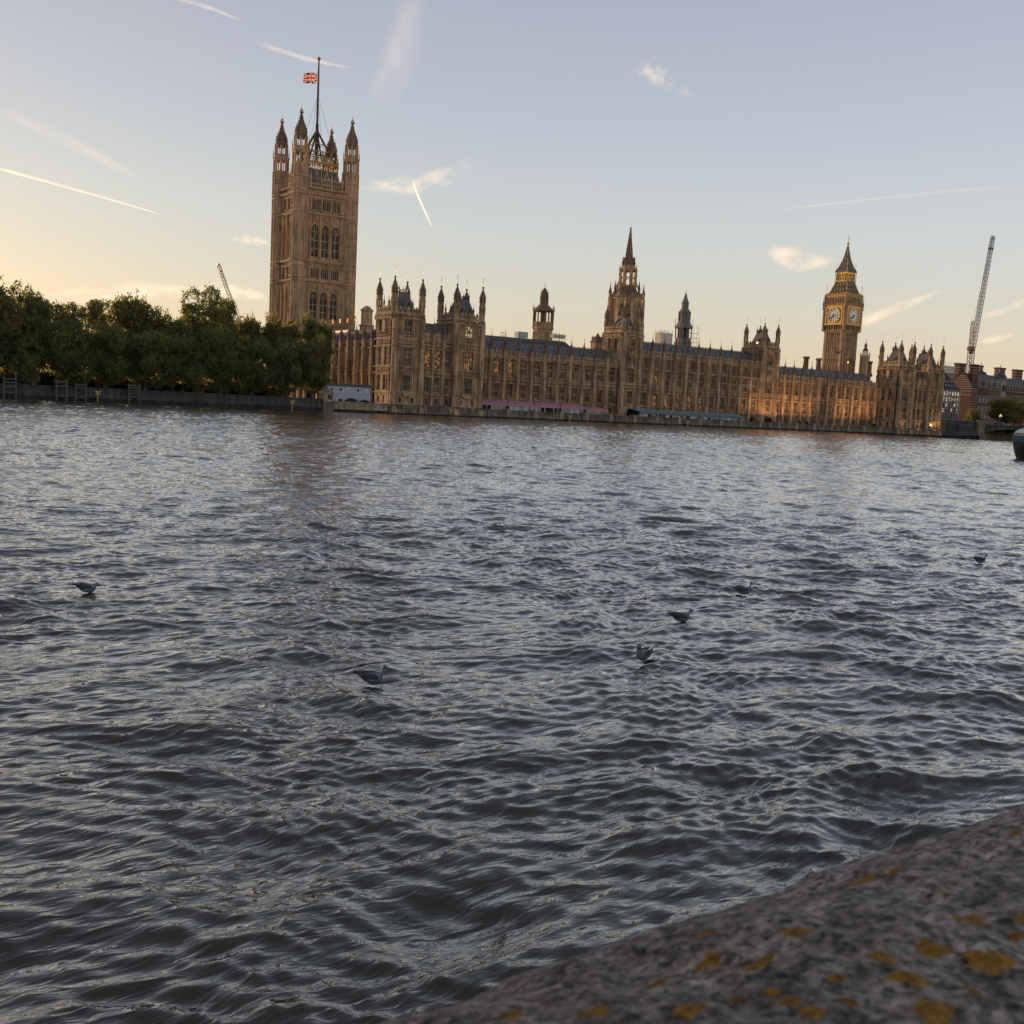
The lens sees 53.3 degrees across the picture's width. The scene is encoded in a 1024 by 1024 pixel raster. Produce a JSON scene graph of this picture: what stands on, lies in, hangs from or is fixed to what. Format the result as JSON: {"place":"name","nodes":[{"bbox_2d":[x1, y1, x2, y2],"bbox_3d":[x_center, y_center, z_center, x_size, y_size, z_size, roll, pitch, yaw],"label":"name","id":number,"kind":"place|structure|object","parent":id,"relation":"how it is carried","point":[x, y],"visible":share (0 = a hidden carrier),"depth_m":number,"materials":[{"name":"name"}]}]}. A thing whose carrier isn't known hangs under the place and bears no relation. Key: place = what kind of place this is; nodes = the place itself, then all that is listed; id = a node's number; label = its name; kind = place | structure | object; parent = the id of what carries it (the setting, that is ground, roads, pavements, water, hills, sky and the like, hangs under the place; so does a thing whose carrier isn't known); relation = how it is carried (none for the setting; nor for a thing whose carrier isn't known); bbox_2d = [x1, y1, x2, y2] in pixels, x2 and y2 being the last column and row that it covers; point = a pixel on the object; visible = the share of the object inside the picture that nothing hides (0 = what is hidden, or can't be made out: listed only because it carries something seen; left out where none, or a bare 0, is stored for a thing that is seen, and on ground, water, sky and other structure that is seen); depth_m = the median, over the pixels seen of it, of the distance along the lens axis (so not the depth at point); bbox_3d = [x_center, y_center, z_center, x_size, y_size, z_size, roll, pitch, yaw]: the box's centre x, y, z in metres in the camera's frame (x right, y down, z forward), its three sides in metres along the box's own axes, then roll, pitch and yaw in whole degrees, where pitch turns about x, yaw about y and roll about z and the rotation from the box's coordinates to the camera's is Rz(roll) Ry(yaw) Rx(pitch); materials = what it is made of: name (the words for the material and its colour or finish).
{"place":"outdoors","nodes":[
{"label":"outdoors","id":0,"kind":"place"},
{"bbox_2d":[9,171,144,209],"bbox_3d":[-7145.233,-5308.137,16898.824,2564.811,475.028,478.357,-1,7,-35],"label":"contrail","id":1,"kind":"object","parent":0,"point":[70,188],"visible":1,"depth_m":16839.14,"materials":[{"name":"white"}]},
{"bbox_2d":[345,398,358,401],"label":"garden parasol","id":2,"kind":"object","parent":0,"point":[352,400],"visible":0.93,"depth_m":290.79,"materials":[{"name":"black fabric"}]},
{"bbox_2d":[414,185,429,221],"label":"contrail","id":3,"kind":"object","parent":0,"point":[416,191],"visible":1,"depth_m":15238.18,"materials":[{"name":"white"}]},
{"bbox_2d":[0,398,1023,1023],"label":"river","id":4,"kind":"structure","parent":0,"point":[234,788],"depth_m":14.63,"materials":[{"name":"grey liquid"}]},
{"bbox_2d":[3,371,16,398],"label":"timber fender","id":5,"kind":"object","parent":4,"relation":"in","point":[9,386],"visible":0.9,"depth_m":237.18,"materials":[{"name":"grey wood"}]},
{"bbox_2d":[55,380,67,400],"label":"timber fender","id":6,"kind":"object","parent":4,"relation":"in","point":[63,386],"visible":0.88,"depth_m":243.53,"materials":[{"name":"grey wood"}]},
{"bbox_2d":[75,383,86,401],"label":"timber fender","id":7,"kind":"object","parent":4,"relation":"in","point":[83,388],"visible":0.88,"depth_m":246.10,"materials":[{"name":"grey wood"}]},
{"bbox_2d":[71,582,99,592],"bbox_3d":[-8.222,1.455,19.738,0.551,0.216,0.185,2,6,-9],"label":"gull","id":8,"kind":"object","parent":4,"relation":"on","point":[87,587],"visible":1,"depth_m":19.68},
{"bbox_2d":[128,384,140,403],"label":"timber fender","id":9,"kind":"object","parent":4,"relation":"in","point":[138,388],"visible":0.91,"depth_m":253.20,"materials":[{"name":"grey wood"}]},
{"bbox_2d":[352,664,389,683],"bbox_3d":[-2.002,2.306,14.559,0.540,0.303,0.181,3,6,3],"label":"gull","id":10,"kind":"object","parent":4,"relation":"on","point":[372,677],"visible":1,"depth_m":14.50,"materials":[{"name":"grey"}]},
{"bbox_2d":[636,644,653,660],"bbox_3d":[2.134,2.249,16.505,0.185,0.295,0.551,7,7,35],"label":"gull","id":11,"kind":"object","parent":4,"relation":"on","point":[643,653],"visible":1,"depth_m":16.40,"materials":[{"name":"grey"}]},
{"bbox_2d":[666,608,694,621],"bbox_3d":[3.288,2.009,19.910,0.562,0.279,0.188,2,6,-6],"label":"gull","id":12,"kind":"object","parent":4,"relation":"on","point":[680,617],"visible":1,"depth_m":19.84,"materials":[{"name":"grey"}]},
{"bbox_2d":[732,581,753,593],"bbox_3d":[5.284,1.734,23.344,0.551,0.309,0.185,2,6,-11],"label":"gull","id":13,"kind":"object","parent":4,"relation":"on","point":[742,590],"visible":1,"depth_m":23.28,"materials":[{"name":"grey"}]},
{"bbox_2d":[971,554,987,562],"bbox_3d":[14.061,1.389,30.686,0.551,0.295,0.185,2,6,-6],"label":"gull","id":14,"kind":"object","parent":4,"relation":"on","point":[980,559],"visible":1,"depth_m":30.62,"materials":[{"name":"grey"}]},
{"bbox_2d":[1013,428,1023,458],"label":"river boat","id":15,"kind":"object","parent":4,"relation":"on","point":[1018,442],"visible":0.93,"depth_m":147.87,"materials":[{"name":"grey metal"}]},
{"bbox_2d":[0,0,1023,381],"label":"sky","id":16,"kind":"structure","parent":0,"point":[531,137],"materials":[{"name":"blue"}]},
{"bbox_2d":[615,414,976,435],"bbox_3d":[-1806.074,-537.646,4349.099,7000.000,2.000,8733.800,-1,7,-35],"label":"ground","id":17,"kind":"structure","parent":0,"point":[951,433],"depth_m":460.93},
{"bbox_2d":[0,275,29,376],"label":"plane tree","id":18,"kind":"object","parent":17,"relation":"on","point":[8,306],"visible":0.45,"depth_m":245.39,"materials":[{"name":"green plant"}]},
{"bbox_2d":[0,320,54,384],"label":"plane tree","id":19,"kind":"object","parent":17,"relation":"on","point":[15,346],"visible":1,"depth_m":245.33,"materials":[{"name":"green plant"}]},
{"bbox_2d":[8,279,69,384],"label":"plane tree","id":20,"kind":"object","parent":17,"relation":"on","point":[39,310],"visible":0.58,"depth_m":251.88,"materials":[{"name":"green plant"}]},
{"bbox_2d":[35,316,96,386],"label":"plane tree","id":21,"kind":"object","parent":17,"relation":"on","point":[66,363],"visible":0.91,"depth_m":251.83,"materials":[{"name":"green plant"}]},
{"bbox_2d":[52,299,83,386],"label":"plane tree","id":22,"kind":"object","parent":17,"relation":"on","point":[74,310],"visible":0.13,"depth_m":259.94,"materials":[{"name":"green plant"}]},
{"bbox_2d":[75,298,129,387],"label":"plane tree","id":23,"kind":"object","parent":17,"relation":"on","point":[96,308],"visible":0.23,"depth_m":263.51,"materials":[{"name":"green plant"}]},
{"bbox_2d":[80,322,136,387],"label":"plane tree","id":24,"kind":"object","parent":17,"relation":"on","point":[111,364],"visible":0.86,"depth_m":256.68,"materials":[{"name":"green plant"}]},
{"bbox_2d":[109,288,167,389],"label":"plane tree","id":25,"kind":"object","parent":17,"relation":"on","point":[135,318],"visible":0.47,"depth_m":268.92,"materials":[{"name":"green plant"}]},
{"bbox_2d":[0,369,278,395],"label":"garden hedge","id":26,"kind":"object","parent":17,"relation":"on","point":[46,379],"visible":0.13,"depth_m":284.59,"materials":[{"name":"green plant"}]},
{"bbox_2d":[119,328,177,389],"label":"plane tree","id":27,"kind":"object","parent":17,"relation":"on","point":[148,349],"visible":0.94,"depth_m":261.47,"materials":[{"name":"green plant"}]},
{"bbox_2d":[149,305,203,391],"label":"plane tree","id":28,"kind":"object","parent":17,"relation":"on","point":[180,327],"visible":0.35,"depth_m":273.07,"materials":[{"name":"green plant"}]},
{"bbox_2d":[153,334,211,392],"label":"plane tree","id":29,"kind":"object","parent":17,"relation":"on","point":[185,364],"visible":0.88,"depth_m":267.86,"materials":[{"name":"green plant"}]},
{"bbox_2d":[176,282,229,392],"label":"plane tree","id":30,"kind":"object","parent":17,"relation":"on","point":[209,311],"visible":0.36,"depth_m":279.85,"materials":[{"name":"green plant"}]},
{"bbox_2d":[192,323,249,393],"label":"plane tree","id":31,"kind":"object","parent":17,"relation":"on","point":[227,363],"visible":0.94,"depth_m":273.40,"materials":[{"name":"green plant"}]},
{"bbox_2d":[217,263,242,327],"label":"tower crane","id":32,"kind":"object","parent":17,"relation":"on","point":[220,272],"visible":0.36,"depth_m":479.90,"materials":[{"name":"metal"}]},
{"bbox_2d":[209,298,253,393],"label":"plane tree","id":33,"kind":"object","parent":17,"relation":"on","point":[230,321],"visible":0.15,"depth_m":288.69,"materials":[{"name":"green plant"}]},
{"bbox_2d":[234,312,267,394],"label":"plane tree","id":34,"kind":"object","parent":17,"relation":"on","point":[251,328],"visible":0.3,"depth_m":293.26,"materials":[{"name":"green plant"}]},
{"bbox_2d":[233,335,278,394],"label":"plane tree","id":35,"kind":"object","parent":17,"relation":"on","point":[259,377],"visible":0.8,"depth_m":279.20,"materials":[{"name":"green plant"}]},
{"bbox_2d":[256,309,304,395],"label":"plane tree","id":36,"kind":"object","parent":17,"relation":"on","point":[274,333],"visible":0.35,"depth_m":294.35,"materials":[{"name":"green plant"}]},
{"bbox_2d":[262,337,309,396],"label":"plane tree","id":37,"kind":"object","parent":17,"relation":"on","point":[286,368],"visible":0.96,"depth_m":283.19,"materials":[{"name":"green plant"}]},
{"bbox_2d":[284,318,301,396],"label":"plane tree","id":38,"kind":"object","parent":17,"relation":"on","point":[291,322],"visible":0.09,"depth_m":299.24,"materials":[{"name":"green plant"}]},
{"bbox_2d":[293,335,332,397],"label":"plane tree","id":39,"kind":"object","parent":17,"relation":"on","point":[316,372],"visible":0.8,"depth_m":287.07,"materials":[{"name":"green plant"}]},
{"bbox_2d":[299,311,326,397],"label":"plane tree","id":40,"kind":"object","parent":17,"relation":"on","point":[311,332],"visible":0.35,"depth_m":292.78,"materials":[{"name":"green plant"}]},
{"bbox_2d":[269,57,373,333],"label":"square tower","id":41,"kind":"structure","parent":17,"relation":"on","point":[314,229],"depth_m":364.58,"materials":[{"name":"stone"}]},
{"bbox_2d":[303,72,316,83],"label":"flag","id":42,"kind":"object","parent":41,"relation":"attached to","point":[311,77],"visible":1,"depth_m":362.27,"materials":[{"name":"multicoloured fabric"}]},
{"bbox_2d":[309,290,316,318],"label":"window","id":43,"kind":"structure","parent":41,"relation":"in","point":[312,297],"depth_m":363.74,"materials":[{"name":"glass"}]},
{"bbox_2d":[311,223,318,256],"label":"window","id":44,"kind":"structure","parent":41,"relation":"in","point":[314,230],"depth_m":361.53,"materials":[{"name":"glass"}]},
{"bbox_2d":[319,291,327,319],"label":"window","id":45,"kind":"structure","parent":41,"relation":"in","point":[322,308],"depth_m":366.06,"materials":[{"name":"glass"}]},
{"bbox_2d":[321,224,329,257],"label":"window","id":46,"kind":"structure","parent":41,"relation":"in","point":[324,240],"depth_m":363.74,"materials":[{"name":"glass"}]},
{"bbox_2d":[329,292,337,320],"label":"window","id":47,"kind":"structure","parent":41,"relation":"in","point":[333,300],"depth_m":368.30,"materials":[{"name":"glass"}]},
{"bbox_2d":[331,226,339,259],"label":"window","id":48,"kind":"structure","parent":41,"relation":"in","point":[334,250],"depth_m":365.97,"materials":[{"name":"glass"}]},
{"bbox_2d":[316,319,335,382],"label":"plane tree","id":49,"kind":"object","parent":17,"relation":"on","point":[328,332],"visible":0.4,"depth_m":294.33,"materials":[{"name":"green plant"}]},
{"bbox_2d":[322,383,371,401],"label":"site cabin","id":50,"kind":"object","parent":17,"relation":"on","point":[343,392],"visible":0.77,"depth_m":291.77,"materials":[{"name":"grey metal"}]},
{"bbox_2d":[483,399,586,413],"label":"pink marquee","id":51,"kind":"object","parent":17,"relation":"on","point":[496,404],"visible":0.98,"depth_m":328.44,"materials":[{"name":"fabric"}]},
{"bbox_2d":[582,406,607,414],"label":"marquee","id":52,"kind":"object","parent":17,"relation":"on","point":[593,410],"visible":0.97,"depth_m":343.47,"materials":[{"name":"pink fabric"}]},
{"bbox_2d":[286,267,945,437],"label":"riverside palace","id":53,"kind":"structure","parent":17,"relation":"on","point":[403,357],"depth_m":355.54,"materials":[{"name":"stone"}]},
{"bbox_2d":[514,331,527,338],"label":"scaffold box","id":54,"kind":"object","parent":53,"relation":"on","point":[523,334],"visible":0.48,"depth_m":361.72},
{"bbox_2d":[532,288,554,340],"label":"lantern tower","id":55,"kind":"structure","parent":53,"relation":"on","point":[542,328],"depth_m":385.69,"materials":[{"name":"stone"}]},
{"bbox_2d":[550,332,565,341],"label":"roof scaffold","id":56,"kind":"object","parent":53,"relation":"on","point":[556,336],"visible":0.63,"depth_m":370.76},
{"bbox_2d":[607,227,644,333],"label":"octagonal spire tower","id":57,"kind":"structure","parent":53,"relation":"on","point":[634,303],"depth_m":410.59,"materials":[{"name":"stone"}]},
{"bbox_2d":[378,338,933,427],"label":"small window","id":58,"kind":"structure","parent":53,"relation":"in","point":[631,360],"depth_m":374.28,"materials":[{"name":"glass"}]},
{"bbox_2d":[655,330,672,344],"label":"sheeted scaffold","id":59,"kind":"object","parent":53,"relation":"on","point":[661,337],"visible":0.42,"depth_m":424.17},
{"bbox_2d":[674,293,698,346],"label":"conical vent tower","id":60,"kind":"structure","parent":53,"relation":"on","point":[683,326],"depth_m":427.01,"materials":[{"name":"grey stone"}]},
{"bbox_2d":[859,339,869,373],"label":"stone spirelet","id":61,"kind":"object","parent":53,"relation":"attached to","point":[864,358],"visible":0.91,"depth_m":513.80,"materials":[{"name":"stone"}]},
{"bbox_2d":[628,408,743,420],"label":"green marquee","id":62,"kind":"object","parent":17,"relation":"on","point":[685,414],"visible":0.97,"depth_m":367.06,"materials":[{"name":"grey fabric"}]},
{"bbox_2d":[821,236,863,372],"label":"clock tower","id":63,"kind":"structure","parent":17,"relation":"on","point":[843,306],"depth_m":518.99,"materials":[{"name":"stone"}]},
{"bbox_2d":[940,419,979,439],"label":"landing wall","id":64,"kind":"structure","parent":17,"relation":"on","point":[963,426],"depth_m":463.52,"materials":[{"name":"stone"}]},
{"bbox_2d":[964,408,981,420],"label":"embankment tree","id":65,"kind":"object","parent":17,"relation":"on","point":[973,415],"visible":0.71,"depth_m":525.04,"materials":[{"name":"green plant"}]},
{"bbox_2d":[966,236,994,372],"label":"tower crane","id":66,"kind":"object","parent":17,"relation":"on","point":[971,349],"visible":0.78,"depth_m":967.17,"materials":[{"name":"metal"}]},
{"bbox_2d":[984,397,1023,422],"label":"embankment tree","id":67,"kind":"object","parent":17,"relation":"on","point":[1007,408],"visible":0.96,"depth_m":540.61,"materials":[{"name":"green plant"}]},
{"bbox_2d":[778,249,818,264],"bbox_3d":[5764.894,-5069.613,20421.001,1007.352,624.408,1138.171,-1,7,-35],"label":"cloud","id":68,"kind":"structure","parent":0,"point":[781,252],"depth_m":20607.97,"materials":[{"name":"white"}]},
{"bbox_2d":[866,298,921,321],"bbox_3d":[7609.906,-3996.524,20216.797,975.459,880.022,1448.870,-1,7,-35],"label":"cloud","id":69,"kind":"structure","parent":0,"point":[879,315],"depth_m":20299.48,"materials":[{"name":"white"}]},
{"bbox_2d":[918,353,960,419],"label":"office building","id":70,"kind":"structure","parent":0,"point":[951,399],"depth_m":564.70,"materials":[{"name":"grey glass"}]},
{"bbox_2d":[944,362,953,372],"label":"pale office block","id":71,"kind":"structure","parent":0,"point":[948,369],"depth_m":883.63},
{"bbox_2d":[954,364,1001,422],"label":"brick building","id":72,"kind":"structure","parent":0,"point":[980,391],"depth_m":607.01,"materials":[{"name":"brick"}]},
{"bbox_2d":[946,363,1023,423],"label":"domed building","id":73,"kind":"structure","parent":0,"point":[1013,387],"depth_m":688.95,"materials":[{"name":"red brick"}]},
{"bbox_2d":[984,335,1010,342],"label":"cloud","id":74,"kind":"structure","parent":0,"point":[992,339],"depth_m":19722.75,"materials":[{"name":"white"}]},
{"bbox_2d":[990,397,1023,422],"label":"embankment tree","id":75,"kind":"object","parent":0,"point":[1022,415],"visible":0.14,"depth_m":549.02,"materials":[{"name":"green plant"}]},
{"bbox_3d":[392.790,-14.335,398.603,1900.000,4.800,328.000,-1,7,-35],"label":"river bed","id":76,"kind":"structure","parent":0,"visible":0},
{"bbox_2d":[0,383,322,410],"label":"garden river wall","id":77,"kind":"structure","parent":76,"relation":"on","point":[38,392],"depth_m":259.53,"materials":[{"name":"stone"}]},
{"bbox_2d":[318,385,333,411],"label":"stone gatehouse","id":78,"kind":"object","parent":76,"relation":"on","point":[326,395],"visible":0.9,"depth_m":284.76,"materials":[{"name":"beige stone"}]},
{"bbox_2d":[333,401,387,413],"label":"side terrace wall","id":79,"kind":"structure","parent":76,"relation":"on","point":[359,407],"depth_m":290.39,"materials":[{"name":"stone"}]},
{"bbox_2d":[483,409,894,434],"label":"terrace river wall","id":80,"kind":"structure","parent":76,"relation":"on","point":[577,417],"depth_m":360.47,"materials":[{"name":"stone"}]},
{"bbox_2d":[380,803,1023,1023],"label":"granite parapet","id":81,"kind":"structure","parent":76,"relation":"on","point":[927,930],"depth_m":0.49,"materials":[{"name":"grey stone"}]},
{"bbox_2d":[975,420,1023,441],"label":"arch bridge","id":82,"kind":"structure","parent":76,"relation":"on","point":[992,431],"depth_m":469.51,"materials":[{"name":"green paint"}]},
{"bbox_2d":[1011,420,1023,425],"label":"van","id":83,"kind":"object","parent":82,"relation":"on","point":[1018,422],"visible":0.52,"depth_m":461.03,"materials":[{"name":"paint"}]}
]}

